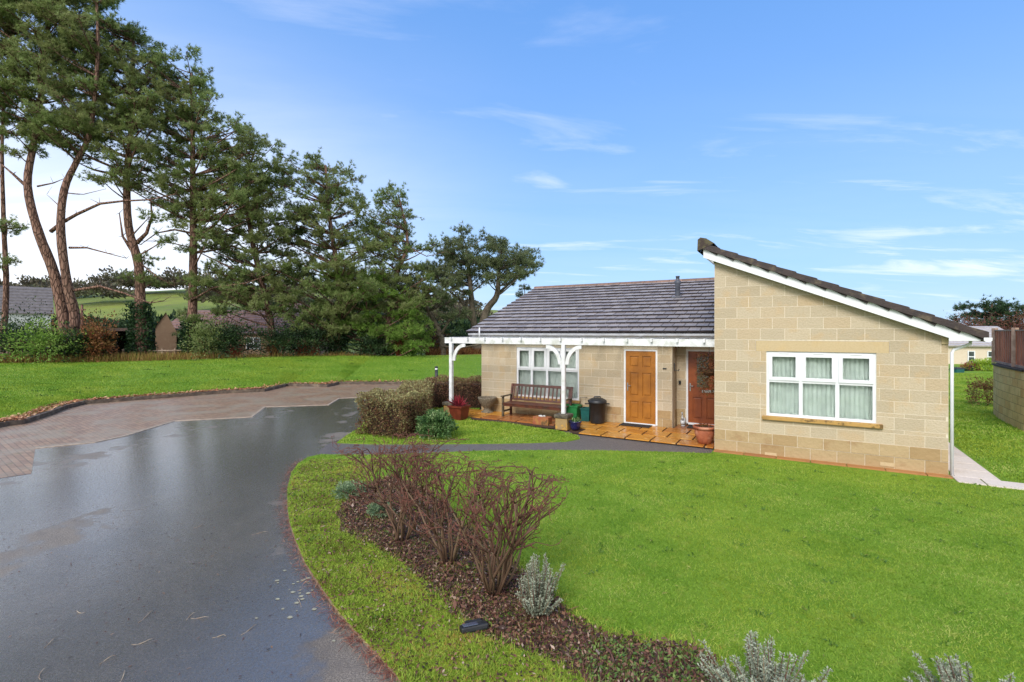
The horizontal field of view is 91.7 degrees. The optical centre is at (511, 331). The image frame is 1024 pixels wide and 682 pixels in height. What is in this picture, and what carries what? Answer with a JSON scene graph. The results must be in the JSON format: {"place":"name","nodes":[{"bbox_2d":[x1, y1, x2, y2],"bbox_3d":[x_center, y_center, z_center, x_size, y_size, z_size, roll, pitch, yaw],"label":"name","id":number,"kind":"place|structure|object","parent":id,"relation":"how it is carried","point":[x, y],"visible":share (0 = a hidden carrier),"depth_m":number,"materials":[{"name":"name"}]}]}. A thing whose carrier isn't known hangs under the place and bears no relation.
{"place":"outdoors","nodes":[
{"label":"outdoors","id":0,"kind":"place"},
{"bbox_2d":[0,384,420,477],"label":"brick paving","id":1,"kind":"structure","parent":0,"point":[19,444],"depth_m":15.69,"materials":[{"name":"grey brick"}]},
{"bbox_2d":[0,379,479,426],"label":"kerb","id":2,"kind":"structure","parent":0,"point":[39,415],"depth_m":19.19,"materials":[{"name":"grey concrete"}]},
{"bbox_2d":[0,354,481,417],"bbox_3d":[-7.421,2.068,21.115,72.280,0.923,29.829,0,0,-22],"label":"lawn bank","id":3,"kind":"structure","parent":0,"point":[472,368],"depth_m":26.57,"materials":[{"name":"green plant"}]},
{"bbox_2d":[14,0,196,355],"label":"pine tree","id":4,"kind":"object","parent":3,"relation":"on","point":[133,117],"visible":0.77,"depth_m":29.44,"materials":[{"name":"green plant"}]},
{"bbox_2d":[0,356,412,415],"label":"bank weeds","id":5,"kind":"object","parent":3,"relation":"on","point":[146,369],"visible":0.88,"depth_m":22.58,"materials":[{"name":"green plant"}]},
{"bbox_2d":[26,287,497,355],"bbox_3d":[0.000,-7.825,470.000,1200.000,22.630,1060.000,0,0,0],"label":"ground","id":6,"kind":"structure","parent":0,"point":[108,305],"depth_m":114.32,"materials":[{"name":"green plant"}]},
{"bbox_2d":[0,286,53,329],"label":"cottage","id":7,"kind":"structure","parent":6,"relation":"on","point":[18,295],"depth_m":56.30,"materials":[{"name":"grey stone"}]},
{"bbox_2d":[0,296,53,354],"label":"evergreen bush","id":8,"kind":"object","parent":6,"relation":"on","point":[23,315],"visible":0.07,"depth_m":32.79,"materials":[{"name":"green plant"}]},
{"bbox_2d":[0,312,64,363],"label":"evergreen bush","id":9,"kind":"object","parent":6,"relation":"on","point":[22,328],"visible":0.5,"depth_m":27.03,"materials":[{"name":"green plant"}]},
{"bbox_2d":[0,0,89,352],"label":"pine tree","id":10,"kind":"object","parent":6,"relation":"on","point":[6,259],"visible":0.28,"depth_m":28.91,"materials":[{"name":"green plant"}]},
{"bbox_2d":[0,313,93,363],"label":"evergreen bush","id":11,"kind":"object","parent":6,"relation":"on","point":[40,336],"visible":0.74,"depth_m":26.66,"materials":[{"name":"green plant"}]},
{"bbox_2d":[43,308,104,354],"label":"evergreen bush","id":12,"kind":"object","parent":6,"relation":"on","point":[80,321],"visible":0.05,"depth_m":33.74,"materials":[{"name":"green plant"}]},
{"bbox_2d":[46,316,122,361],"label":"evergreen bush","id":13,"kind":"object","parent":6,"relation":"on","point":[78,343],"visible":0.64,"depth_m":27.89,"materials":[{"name":"green plant"}]},
{"bbox_2d":[0,0,177,355],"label":"pine tree","id":14,"kind":"object","parent":6,"relation":"on","point":[39,73],"visible":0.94,"depth_m":28.21,"materials":[{"name":"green plant"}]},
{"bbox_2d":[73,310,119,362],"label":"evergreen bush","id":15,"kind":"object","parent":6,"relation":"on","point":[102,345],"visible":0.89,"depth_m":28.23,"materials":[{"name":"brown plant"}]},
{"bbox_2d":[33,328,184,355],"bbox_3d":[-29.351,1.225,37.250,8.200,2.950,5.500,0,0,0],"label":"fence","id":16,"kind":"object","parent":6,"relation":"on","point":[121,330],"visible":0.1,"depth_m":39.70,"materials":[{"name":"wood"}]},
{"bbox_2d":[0,350,223,362],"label":"dry grass","id":17,"kind":"structure","parent":6,"relation":"on","point":[151,356],"depth_m":28.60,"materials":[{"name":"brown plant"}]},
{"bbox_2d":[80,308,154,352],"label":"evergreen bush","id":18,"kind":"object","parent":6,"relation":"on","point":[118,324],"visible":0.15,"depth_m":39.51,"materials":[{"name":"green plant"}]},
{"bbox_2d":[155,313,176,354],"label":"stone outbuilding","id":19,"kind":"structure","parent":6,"relation":"on","point":[164,338],"depth_m":32.98,"materials":[{"name":"grey stone"}]},
{"bbox_2d":[103,43,280,354],"bbox_3d":[-19.643,-7.753,31.404,9.539,19.941,6.322,0,0,0],"label":"pine tree","id":20,"kind":"object","parent":6,"relation":"on","point":[200,198],"visible":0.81,"depth_m":30.55,"materials":[{"name":"green plant"}]},
{"bbox_2d":[177,310,230,359],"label":"evergreen bush","id":21,"kind":"object","parent":6,"relation":"on","point":[200,331],"visible":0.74,"depth_m":30.42,"materials":[{"name":"green plant"}]},
{"bbox_2d":[157,311,262,354],"bbox_3d":[-20.816,0.558,35.807,7.724,4.253,5.252,0,0,-8],"label":"evergreen bush","id":22,"kind":"object","parent":6,"relation":"on","point":[237,332],"visible":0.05,"depth_m":36.13,"materials":[{"name":"green plant"}]},
{"bbox_2d":[190,305,266,359],"bbox_3d":[-18.022,0.318,31.624,3.933,3.837,5.820,0,0,-11],"label":"evergreen bush","id":23,"kind":"object","parent":6,"relation":"on","point":[233,339],"visible":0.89,"depth_m":30.95,"materials":[{"name":"green plant"}]},
{"bbox_2d":[172,122,316,351],"bbox_3d":[-17.326,-5.547,33.291,7.829,15.809,6.191,0,0,0],"label":"pine tree","id":24,"kind":"object","parent":6,"relation":"on","point":[240,295],"visible":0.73,"depth_m":32.06,"materials":[{"name":"green plant"}]},
{"bbox_2d":[0,265,492,321],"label":"distant wood","id":25,"kind":"object","parent":6,"relation":"on","point":[108,280],"visible":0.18,"depth_m":123.16,"materials":[{"name":"green plant"}]},
{"bbox_2d":[171,310,331,356],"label":"red roofed house","id":26,"kind":"structure","parent":6,"relation":"on","point":[175,322],"depth_m":44.93,"materials":[{"name":"stone"}]},
{"bbox_2d":[51,309,480,346],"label":"distant scrub","id":27,"kind":"object","parent":6,"relation":"on","point":[452,327],"visible":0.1,"depth_m":65.00,"materials":[{"name":"green plant"}]},
{"bbox_2d":[241,314,324,357],"bbox_3d":[-15.486,0.543,32.667,5.522,3.362,3.645,0,0,25],"label":"evergreen bush","id":28,"kind":"object","parent":6,"relation":"on","point":[274,336],"visible":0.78,"depth_m":32.13,"materials":[{"name":"green plant"}]},
{"bbox_2d":[255,305,320,351],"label":"evergreen bush","id":29,"kind":"object","parent":6,"relation":"on","point":[281,328],"visible":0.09,"depth_m":39.43,"materials":[{"name":"green plant"}]},
{"bbox_2d":[221,351,374,358],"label":"dry grass","id":30,"kind":"structure","parent":6,"relation":"on","point":[280,355],"depth_m":32.27,"materials":[{"name":"plant"}]},
{"bbox_2d":[269,316,342,357],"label":"evergreen bush","id":31,"kind":"object","parent":6,"relation":"on","point":[316,343],"visible":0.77,"depth_m":32.67,"materials":[{"name":"green plant"}]},
{"bbox_2d":[263,147,390,354],"bbox_3d":[-12.563,-4.944,34.434,8.558,14.810,6.185,0,0,0],"label":"pine tree","id":32,"kind":"object","parent":6,"relation":"on","point":[338,260],"visible":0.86,"depth_m":33.30,"materials":[{"name":"green plant"}]},
{"bbox_2d":[296,267,436,355],"bbox_3d":[-10.050,-1.153,35.068,9.687,7.378,5.039,0,0,0],"label":"bush","id":33,"kind":"object","parent":6,"relation":"on","point":[398,332],"visible":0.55,"depth_m":34.31,"materials":[{"name":"green plant"}]},
{"bbox_2d":[342,328,395,355],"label":"evergreen bush","id":34,"kind":"object","parent":6,"relation":"on","point":[371,345],"visible":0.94,"depth_m":33.75,"materials":[{"name":"green plant"}]},
{"bbox_2d":[345,181,449,355],"bbox_3d":[-7.980,-4.081,35.406,7.219,13.184,6.501,0,0,0],"label":"pine tree","id":35,"kind":"object","parent":6,"relation":"on","point":[391,241],"visible":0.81,"depth_m":34.69,"materials":[{"name":"green plant"}]},
{"bbox_2d":[389,336,425,356],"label":"evergreen bush","id":36,"kind":"object","parent":6,"relation":"on","point":[414,352],"visible":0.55,"depth_m":34.73,"materials":[{"name":"green plant"}]},
{"bbox_2d":[408,327,453,354],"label":"evergreen bush","id":37,"kind":"object","parent":6,"relation":"on","point":[434,344],"visible":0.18,"depth_m":39.95,"materials":[{"name":"green plant"}]},
{"bbox_2d":[386,263,479,354],"bbox_3d":[-5.231,-1.235,36.718,7.827,7.716,6.163,0,0,0],"label":"pine tree","id":38,"kind":"object","parent":6,"relation":"on","point":[449,316],"visible":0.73,"depth_m":36.54,"materials":[{"name":"green plant"}]},
{"bbox_2d":[423,346,481,354],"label":"rusty bracken","id":39,"kind":"object","parent":6,"relation":"on","point":[436,351],"visible":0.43,"depth_m":37.27,"materials":[{"name":"brown plant"}]},
{"bbox_2d":[433,324,479,349],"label":"evergreen bush","id":40,"kind":"object","parent":6,"relation":"on","point":[458,344],"visible":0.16,"depth_m":39.59,"materials":[{"name":"green plant"}]},
{"bbox_2d":[420,221,546,349],"bbox_3d":[-2.319,-2.488,38.460,9.810,11.492,7.233,0,0,0],"label":"pine tree","id":41,"kind":"object","parent":6,"relation":"on","point":[521,261],"visible":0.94,"depth_m":37.22,"materials":[{"name":"green plant"}]},
{"bbox_2d":[515,284,530,297],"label":"pine tree","id":42,"kind":"object","parent":6,"relation":"on","point":[518,292],"visible":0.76,"depth_m":44.18,"materials":[{"name":"green plant"}]},
{"bbox_2d":[946,308,993,325],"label":"russet tree","id":43,"kind":"object","parent":6,"relation":"on","point":[969,322],"visible":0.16,"depth_m":47.66,"materials":[{"name":"brown plant"}]},
{"bbox_2d":[948,326,1003,363],"bbox_3d":[35.233,2.195,43.500,12.000,5.350,7.500,0,0,14],"label":"bungalow","id":44,"kind":"object","parent":6,"relation":"on","point":[978,350],"visible":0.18,"depth_m":39.65,"materials":[{"name":"beige paint"}]},
{"bbox_2d":[967,351,974,361],"bbox_3d":[36.554,1.995,39.531,0.500,0.950,0.045,0,0,14],"label":"window","id":45,"kind":"structure","parent":44,"relation":"in","point":[970,354],"depth_m":39.55,"materials":[{"name":"white plastic"}]},
{"bbox_2d":[961,374,992,406],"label":"bush","id":46,"kind":"object","parent":6,"relation":"on","point":[977,384],"visible":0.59,"depth_m":17.36,"materials":[{"name":"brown plant"}]},
{"bbox_2d":[963,357,992,370],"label":"golden shrub","id":47,"kind":"object","parent":6,"relation":"on","point":[985,363],"visible":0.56,"depth_m":32.88,"materials":[{"name":"green plant"}]},
{"bbox_2d":[948,293,1023,329],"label":"pine tree","id":48,"kind":"object","parent":6,"relation":"on","point":[1000,307],"visible":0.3,"depth_m":49.86,"materials":[{"name":"green plant"}]},
{"bbox_2d":[987,311,1023,329],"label":"russet tree","id":49,"kind":"object","parent":6,"relation":"on","point":[1015,324],"visible":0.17,"depth_m":47.14,"materials":[{"name":"brown plant"}]},
{"bbox_2d":[0,397,570,681],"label":"road","id":50,"kind":"structure","parent":0,"point":[39,580],"depth_m":5.64,"materials":[{"name":"grey asphalt"}]},
{"bbox_2d":[35,396,375,448],"bbox_3d":[-7.870,2.619,16.484,2.224,0.022,12.016,0,0,35],"label":"paving edging","id":51,"kind":"object","parent":50,"relation":"on","point":[255,413],"visible":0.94,"depth_m":13.95,"materials":[{"name":"grey concrete"}]},
{"bbox_2d":[39,459,407,681],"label":"fallen needles","id":52,"kind":"object","parent":50,"relation":"on","point":[358,640],"depth_m":4.39,"materials":[{"name":"brown plant"}]},
{"bbox_2d":[255,558,334,641],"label":"lichen spots","id":53,"kind":"object","parent":50,"relation":"on","point":[299,596],"visible":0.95,"depth_m":4.92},
{"bbox_2d":[287,458,400,681],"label":"lawn edging","id":54,"kind":"object","parent":50,"relation":"on","point":[335,608],"visible":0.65,"depth_m":4.62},
{"bbox_2d":[337,407,579,443],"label":"lawn","id":55,"kind":"structure","parent":0,"point":[487,432],"depth_m":12.15,"materials":[{"name":"green plant"}]},
{"bbox_2d":[354,388,428,439],"bbox_3d":[-3.042,2.030,12.656,1.685,1.181,1.275,0,0,24],"label":"hedge","id":56,"kind":"object","parent":55,"relation":"on","point":[385,414],"visible":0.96,"depth_m":12.34,"materials":[{"name":"brown plant"}]},
{"bbox_2d":[395,379,434,420],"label":"hedge","id":57,"kind":"object","parent":55,"relation":"on","point":[409,386],"visible":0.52,"depth_m":14.55,"materials":[{"name":"brown plant"}]},
{"bbox_2d":[414,407,458,440],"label":"evergreen shrub","id":58,"kind":"object","parent":55,"relation":"on","point":[442,422],"visible":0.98,"depth_m":11.91,"materials":[{"name":"green plant"}]},
{"bbox_2d":[425,374,481,407],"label":"hedge","id":59,"kind":"object","parent":55,"relation":"on","point":[470,393],"visible":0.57,"depth_m":16.86,"materials":[{"name":"brown plant"}]},
{"bbox_2d":[447,394,470,420],"bbox_3d":[-1.543,2.195,14.727,0.767,0.790,0.627,0,0,30],"label":"square planter","id":60,"kind":"object","parent":55,"relation":"on","point":[459,409],"visible":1,"depth_m":14.55,"materials":[{"name":"ceramic"}]},
{"bbox_2d":[0,0,1023,324],"label":"sky","id":61,"kind":"structure","parent":0,"point":[875,148],"materials":[{"name":"blue"}]},
{"bbox_2d":[317,433,713,454],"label":"path","id":62,"kind":"structure","parent":0,"point":[588,442],"depth_m":11.28,"materials":[{"name":"grey asphalt"}]},
{"bbox_2d":[468,409,713,448],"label":"patio","id":63,"kind":"structure","parent":0,"point":[614,429],"depth_m":12.87,"materials":[{"name":"orange stone"}]},
{"bbox_2d":[478,396,496,412],"bbox_3d":[-0.788,2.340,15.869,0.596,0.500,0.596,0,0,0],"label":"pebbled urn","id":64,"kind":"object","parent":63,"relation":"on","point":[487,403],"visible":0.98,"depth_m":15.71,"materials":[{"name":"stone"}]},
{"bbox_2d":[500,383,572,416],"bbox_3d":[0.728,2.089,14.744,2.087,0.951,0.706,0,0,30],"label":"garden bench","id":65,"kind":"object","parent":63,"relation":"on","point":[511,404],"visible":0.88,"depth_m":14.88,"materials":[{"name":"brown wood"}]},
{"bbox_2d":[533,415,551,425],"bbox_3d":[0.850,2.460,13.876,0.480,0.259,0.260,0,0,30],"label":"brick block","id":66,"kind":"object","parent":63,"relation":"on","point":[542,420],"depth_m":13.77,"materials":[{"name":"orange brick"}]},
{"bbox_2d":[554,412,572,430],"bbox_3d":[1.373,2.385,13.202,0.400,0.410,0.400,0,0,30],"label":"stone pedestal","id":67,"kind":"object","parent":63,"relation":"on","point":[561,421],"visible":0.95,"depth_m":13.06,"materials":[{"name":"beige stone"}]},
{"bbox_2d":[445,328,713,413],"bbox_3d":[1.587,1.025,13.694,7.737,2.310,1.325,0,0,30],"label":"pergola","id":68,"kind":"object","parent":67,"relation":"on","point":[562,358],"visible":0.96,"depth_m":13.16,"materials":[{"name":"white paint"}]},
{"bbox_2d":[566,404,581,417],"bbox_3d":[1.729,2.344,14.475,0.530,0.432,0.390,0,0,30],"label":"recycling box","id":69,"kind":"object","parent":63,"relation":"on","point":[574,409],"visible":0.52,"depth_m":14.31,"materials":[{"name":"green plastic"}]},
{"bbox_2d":[569,417,581,430],"bbox_3d":[1.659,2.399,12.985,0.338,0.352,0.392,0,0,0],"label":"blue pot","id":70,"kind":"object","parent":63,"relation":"on","point":[575,423],"visible":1,"depth_m":12.91,"materials":[{"name":"blue ceramic"}]},
{"bbox_2d":[580,407,589,421],"bbox_3d":[2.148,2.374,14.290,0.290,0.372,0.310,0,0,30],"label":"recycling box","id":71,"kind":"object","parent":63,"relation":"on","point":[585,414],"visible":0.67,"depth_m":14.18,"materials":[{"name":"teal plastic"}]},
{"bbox_2d":[585,396,609,423],"bbox_3d":[2.400,2.184,13.972,0.601,0.751,0.530,0,0,40],"label":"dustbin","id":72,"kind":"object","parent":63,"relation":"on","point":[597,405],"visible":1,"depth_m":13.79,"materials":[{"name":"black plastic"}]},
{"bbox_2d":[619,423,651,427],"bbox_3d":[3.369,2.550,13.539,0.814,0.016,0.360,0,0,30],"label":"doormat","id":73,"kind":"object","parent":63,"relation":"on","point":[636,425],"visible":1,"depth_m":13.46,"materials":[{"name":"black rubber"}]},
{"bbox_2d":[693,423,713,444],"bbox_3d":[4.419,2.323,11.413,0.517,0.483,0.548,0,0,0],"label":"terracotta pot","id":74,"kind":"object","parent":63,"relation":"on","point":[704,433],"visible":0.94,"depth_m":11.25,"materials":[{"name":"ceramic"}]},
{"bbox_2d":[283,364,1023,681],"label":"front lawn","id":75,"kind":"structure","parent":0,"point":[998,656],"depth_m":5.72,"materials":[{"name":"green plant"}]},
{"bbox_2d":[288,458,583,681],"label":"mossy verge","id":76,"kind":"structure","parent":75,"relation":"on","point":[457,661],"depth_m":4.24,"materials":[{"name":"green plant"}]},
{"bbox_2d":[330,480,366,499],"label":"cushion plant","id":77,"kind":"object","parent":76,"relation":"on","point":[344,487],"visible":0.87,"depth_m":7.74,"materials":[{"name":"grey plant"}]},
{"bbox_2d":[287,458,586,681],"bbox_3d":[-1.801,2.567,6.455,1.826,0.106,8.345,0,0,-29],"label":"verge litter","id":78,"kind":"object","parent":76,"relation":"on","point":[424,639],"visible":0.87,"depth_m":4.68,"materials":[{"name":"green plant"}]},
{"bbox_2d":[335,476,725,681],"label":"planting bed","id":79,"kind":"object","parent":75,"relation":"on","point":[556,625],"visible":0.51,"depth_m":4.54,"materials":[{"name":"brown plant"}]},
{"bbox_2d":[366,501,394,518],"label":"cushion plant","id":80,"kind":"object","parent":79,"relation":"on","point":[373,508],"visible":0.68,"depth_m":6.91,"materials":[{"name":"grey plant"}]},
{"bbox_2d":[331,429,469,542],"bbox_3d":[-1.319,2.010,6.150,1.714,1.217,2.078,0,0,-21],"label":"bare shrub","id":81,"kind":"object","parent":79,"relation":"on","point":[414,455],"visible":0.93,"depth_m":6.08,"materials":[{"name":"brown plant"}]},
{"bbox_2d":[349,450,534,564],"bbox_3d":[-0.732,2.050,5.396,1.995,1.137,1.714,0,0,-20],"label":"bare shrub","id":82,"kind":"object","parent":79,"relation":"on","point":[443,552],"visible":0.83,"depth_m":5.50,"materials":[{"name":"brown plant"}]},
{"bbox_2d":[459,617,490,633],"bbox_3d":[-0.306,2.549,4.346,0.321,0.076,0.183,0,0,-20],"label":"ground spotlight","id":83,"kind":"object","parent":79,"relation":"on","point":[477,624],"visible":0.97,"depth_m":4.27,"materials":[{"name":"black plastic"}]},
{"bbox_2d":[407,461,571,595],"bbox_3d":[-0.196,2.019,4.825,1.573,1.196,1.961,0,0,0],"label":"bare shrub","id":84,"kind":"object","parent":79,"relation":"on","point":[504,560],"visible":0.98,"depth_m":4.74,"materials":[{"name":"brown plant"}]},
{"bbox_2d":[349,482,698,674],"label":"moss tufts","id":85,"kind":"object","parent":79,"relation":"on","point":[495,592],"visible":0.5,"depth_m":4.92,"materials":[{"name":"green plant"}]},
{"bbox_2d":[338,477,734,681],"bbox_3d":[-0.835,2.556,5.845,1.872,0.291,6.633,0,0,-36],"label":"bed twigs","id":86,"kind":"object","parent":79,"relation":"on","point":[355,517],"visible":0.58,"depth_m":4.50,"materials":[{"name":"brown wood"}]},
{"bbox_2d":[515,553,565,618],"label":"silver shrub","id":87,"kind":"object","parent":79,"relation":"on","point":[539,597],"visible":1,"depth_m":4.48,"materials":[{"name":"grey plant"}]},
{"bbox_2d":[573,637,712,681],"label":"bed weeds","id":88,"kind":"object","parent":79,"relation":"on","point":[641,659],"visible":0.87,"depth_m":3.85,"materials":[{"name":"plant"}]},
{"bbox_2d":[288,450,1023,678],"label":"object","id":89,"kind":"object","parent":75,"relation":"on","point":[678,535],"visible":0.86,"depth_m":6.15,"materials":[{"name":"green plant"}]},
{"bbox_2d":[466,237,992,475],"bbox_3d":[5.771,0.286,16.500,12.215,4.668,11.550,0,0,30],"label":"bungalow","id":90,"kind":"object","parent":75,"relation":"on","point":[809,367],"visible":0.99,"depth_m":10.47,"materials":[{"name":"stone"}]},
{"bbox_2d":[517,347,578,399],"bbox_3d":[1.079,1.258,15.194,2.120,1.547,0.104,0,0,30],"label":"window","id":91,"kind":"structure","parent":90,"relation":"in","point":[535,365],"depth_m":15.23,"materials":[{"name":"white plastic"}]},
{"bbox_2d":[624,349,656,425],"bbox_3d":[3.567,1.533,13.763,0.934,2.093,0.135,0,0,30],"label":"door","id":92,"kind":"structure","parent":90,"relation":"in","point":[640,365],"depth_m":13.75,"materials":[{"name":"orange wood"}]},
{"bbox_2d":[686,349,713,424],"bbox_3d":[5.222,1.513,13.466,0.950,2.053,0.135,0,0,30],"label":"door","id":93,"kind":"structure","parent":90,"relation":"in","point":[699,409],"depth_m":13.55,"materials":[{"name":"brown wood"}]},
{"bbox_2d":[694,351,713,395],"bbox_3d":[4.737,0.951,11.968,0.737,1.261,0.744,0,0,36],"label":"hanging basket","id":94,"kind":"object","parent":90,"relation":"hanging from","point":[709,371],"visible":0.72,"depth_m":11.95,"materials":[{"name":"black plastic"}]},
{"bbox_2d":[766,351,875,423],"bbox_3d":[6.171,1.082,9.988,1.873,1.342,0.179,0,0,30],"label":"window","id":95,"kind":"structure","parent":90,"relation":"in","point":[837,386],"depth_m":9.93,"materials":[{"name":"white plastic"}]},
{"bbox_2d":[697,630,833,681],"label":"silver shrub","id":96,"kind":"object","parent":75,"relation":"on","point":[756,664],"visible":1,"depth_m":3.44,"materials":[{"name":"grey plant"}]},
{"bbox_2d":[713,449,952,478],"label":"brick plinth","id":97,"kind":"structure","parent":75,"relation":"on","point":[844,465],"depth_m":9.61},
{"bbox_2d":[903,651,1014,681],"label":"silver shrub","id":98,"kind":"object","parent":75,"relation":"on","point":[950,672],"visible":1,"depth_m":3.40,"materials":[{"name":"grey plant"}]},
{"bbox_2d":[991,363,1023,430],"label":"retaining wall","id":99,"kind":"structure","parent":75,"relation":"on","point":[1008,394],"depth_m":13.85,"materials":[{"name":"stone"}]},
{"bbox_2d":[992,328,1023,368],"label":"timber fence","id":100,"kind":"object","parent":99,"relation":"on","point":[1008,347],"visible":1,"depth_m":14.36,"materials":[{"name":"brown wood"}]},
{"bbox_2d":[948,372,1023,482],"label":"lawn grass","id":101,"kind":"structure","parent":0,"point":[960,385],"depth_m":12.96,"materials":[{"name":"green plant"}]},
{"bbox_2d":[948,442,1023,489],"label":"slab path","id":102,"kind":"structure","parent":0,"point":[967,470],"depth_m":8.95,"materials":[{"name":"concrete"}]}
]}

